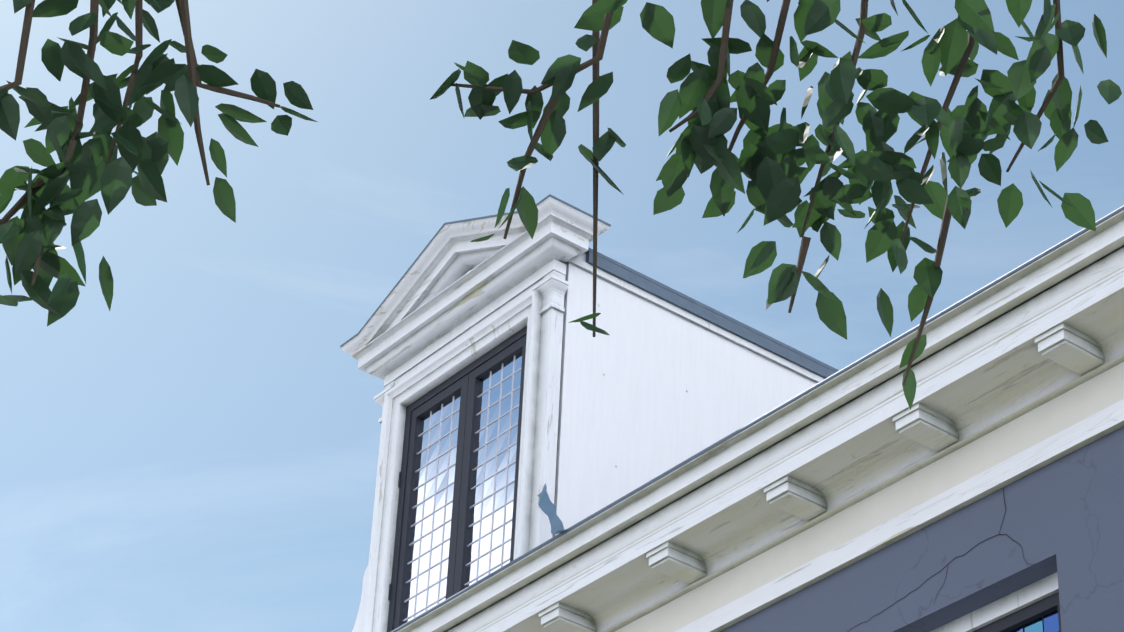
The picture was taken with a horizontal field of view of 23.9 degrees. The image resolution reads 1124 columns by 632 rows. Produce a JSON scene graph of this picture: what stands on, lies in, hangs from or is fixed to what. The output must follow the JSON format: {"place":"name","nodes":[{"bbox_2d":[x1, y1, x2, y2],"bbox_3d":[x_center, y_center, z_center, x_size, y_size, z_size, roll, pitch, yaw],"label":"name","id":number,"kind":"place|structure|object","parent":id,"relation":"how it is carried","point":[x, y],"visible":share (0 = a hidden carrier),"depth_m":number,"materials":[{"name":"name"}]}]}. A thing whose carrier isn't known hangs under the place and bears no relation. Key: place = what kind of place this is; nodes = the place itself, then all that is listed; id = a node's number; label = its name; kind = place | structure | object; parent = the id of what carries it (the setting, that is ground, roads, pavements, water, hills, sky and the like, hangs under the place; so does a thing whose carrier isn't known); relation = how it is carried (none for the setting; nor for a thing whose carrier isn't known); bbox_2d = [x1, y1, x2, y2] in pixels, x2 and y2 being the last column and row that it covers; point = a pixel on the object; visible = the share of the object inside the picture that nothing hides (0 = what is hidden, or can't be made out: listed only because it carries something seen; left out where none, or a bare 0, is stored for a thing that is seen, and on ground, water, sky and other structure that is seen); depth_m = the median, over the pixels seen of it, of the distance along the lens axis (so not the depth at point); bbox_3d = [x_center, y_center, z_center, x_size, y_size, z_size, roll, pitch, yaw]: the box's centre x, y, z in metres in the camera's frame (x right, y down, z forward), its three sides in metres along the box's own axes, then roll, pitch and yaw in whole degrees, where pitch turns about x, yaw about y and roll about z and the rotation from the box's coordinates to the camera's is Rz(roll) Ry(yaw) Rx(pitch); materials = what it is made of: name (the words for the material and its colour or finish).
{"place":"outdoors","nodes":[
{"label":"outdoors","id":0,"kind":"place"},
{"bbox_2d":[352,566,367,631],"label":"dormer scroll wing","id":1,"kind":"structure","parent":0,"point":[358,625],"depth_m":13.82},
{"bbox_2d":[0,0,1121,409],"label":"street tree","id":2,"kind":"object","parent":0,"point":[768,162],"depth_m":3.33,"materials":[{"name":"green plant"}]},
{"bbox_2d":[0,0,1123,631],"label":"sky","id":3,"kind":"structure","parent":0,"point":[199,451],"materials":[{"name":"blue"}]},
{"label":"ground","id":4,"kind":"structure","parent":0,"visible":0},
{"bbox_2d":[720,426,1123,631],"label":"facade wall","id":5,"kind":"structure","parent":4,"relation":"on","point":[1064,518],"depth_m":10.05,"materials":[{"name":"paint"}]},
{"bbox_2d":[397,210,1123,631],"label":"cornice","id":6,"kind":"structure","parent":5,"relation":"on","point":[1003,394],"depth_m":10.69,"materials":[{"name":"white paint"}]},
{"bbox_2d":[391,205,1123,631],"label":"gutter","id":7,"kind":"object","parent":6,"relation":"on","point":[975,293],"depth_m":10.88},
{"bbox_2d":[539,323,1104,631],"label":"cornice brackets","id":8,"kind":"object","parent":6,"relation":"attached to","point":[1071,349],"visible":0.9,"depth_m":10.82,"materials":[{"name":"white paint"}]},
{"bbox_2d":[847,488,1041,631],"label":"stucco cracks","id":9,"kind":"object","parent":5,"relation":"attached to","point":[953,559],"visible":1,"depth_m":10.19,"materials":[{"name":"grey paint"}]},
{"bbox_2d":[930,572,1058,631],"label":"facade window frames","id":10,"kind":"structure","parent":5,"relation":"in","point":[1022,598],"depth_m":10.04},
{"bbox_2d":[973,592,1060,631],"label":"facade window casements","id":11,"kind":"object","parent":10,"relation":"in","point":[1030,613],"visible":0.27,"depth_m":9.96,"materials":[{"name":"black wood"}]},
{"bbox_2d":[1011,610,1058,631],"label":"stained glass","id":12,"kind":"object","parent":11,"relation":"in","point":[1051,622],"visible":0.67,"depth_m":9.90,"materials":[{"name":"blue glass"}]},
{"bbox_3d":[3.015,2.230,15.958,9.070,2.922,9.500,25,-40,-30],"label":"roof","id":13,"kind":"object","parent":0,"visible":0},
{"bbox_2d":[552,253,816,536],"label":"dormer body panels","id":14,"kind":"object","parent":13,"relation":"on","point":[637,414],"depth_m":13.59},
{"bbox_2d":[363,290,541,631],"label":"window casing","id":15,"kind":"object","parent":14,"relation":"attached to","point":[501,327],"visible":0.92,"depth_m":13.78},
{"bbox_2d":[387,326,526,631],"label":"dormer window frames","id":16,"kind":"structure","parent":15,"relation":"in","point":[464,381],"depth_m":13.71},
{"bbox_2d":[388,472,401,600],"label":"window hinges","id":17,"kind":"object","parent":16,"relation":"attached to","point":[390,585],"visible":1,"depth_m":13.71,"materials":[{"name":"black metal"}]},
{"bbox_2d":[403,351,521,623],"bbox_3d":[-0.507,1.089,13.410,0.001,1.760,0.937,25,-40,-30],"label":"window glass","id":18,"kind":"object","parent":16,"relation":"in","point":[487,503],"visible":0.73,"depth_m":13.55,"materials":[{"name":"clear glass"}]},
{"bbox_2d":[403,355,520,621],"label":"dormer lead cames","id":19,"kind":"object","parent":18,"relation":"attached to","point":[482,499],"visible":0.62,"depth_m":13.54,"materials":[{"name":"grey metal"}]},
{"bbox_2d":[362,259,568,631],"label":"dormer trim","id":20,"kind":"structure","parent":14,"relation":"attached to","point":[549,283],"depth_m":13.36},
{"bbox_2d":[341,197,609,379],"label":"pediment","id":21,"kind":"structure","parent":20,"relation":"on","point":[437,293],"depth_m":14.12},
{"bbox_2d":[340,194,610,347],"bbox_3d":[-0.483,-0.285,14.283,0.400,0.342,1.892,25,-40,-30],"label":"pediment flashing","id":22,"kind":"object","parent":21,"relation":"on","point":[490,216],"visible":0.17,"depth_m":14.20,"materials":[{"name":"grey metal"}]},
{"bbox_2d":[537,483,567,533],"bbox_3d":[-0.045,0.899,12.307,0.072,0.670,0.810,8,-34,-8],"label":"lead flashing strip","id":23,"kind":"object","parent":14,"relation":"attached to","point":[547,506],"visible":0.92,"depth_m":12.38,"materials":[{"name":"metal"}]},
{"bbox_2d":[567,257,824,382],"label":"roof trim","id":24,"kind":"structure","parent":14,"relation":"attached to","point":[655,300],"depth_m":14.05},
{"bbox_2d":[585,247,838,378],"bbox_3d":[1.071,0.531,15.213,3.820,0.420,1.566,25,-40,-30],"label":"dormer roof","id":25,"kind":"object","parent":14,"relation":"on","point":[623,272],"visible":0.09,"depth_m":14.11,"materials":[{"name":"grey metal"}]}
]}

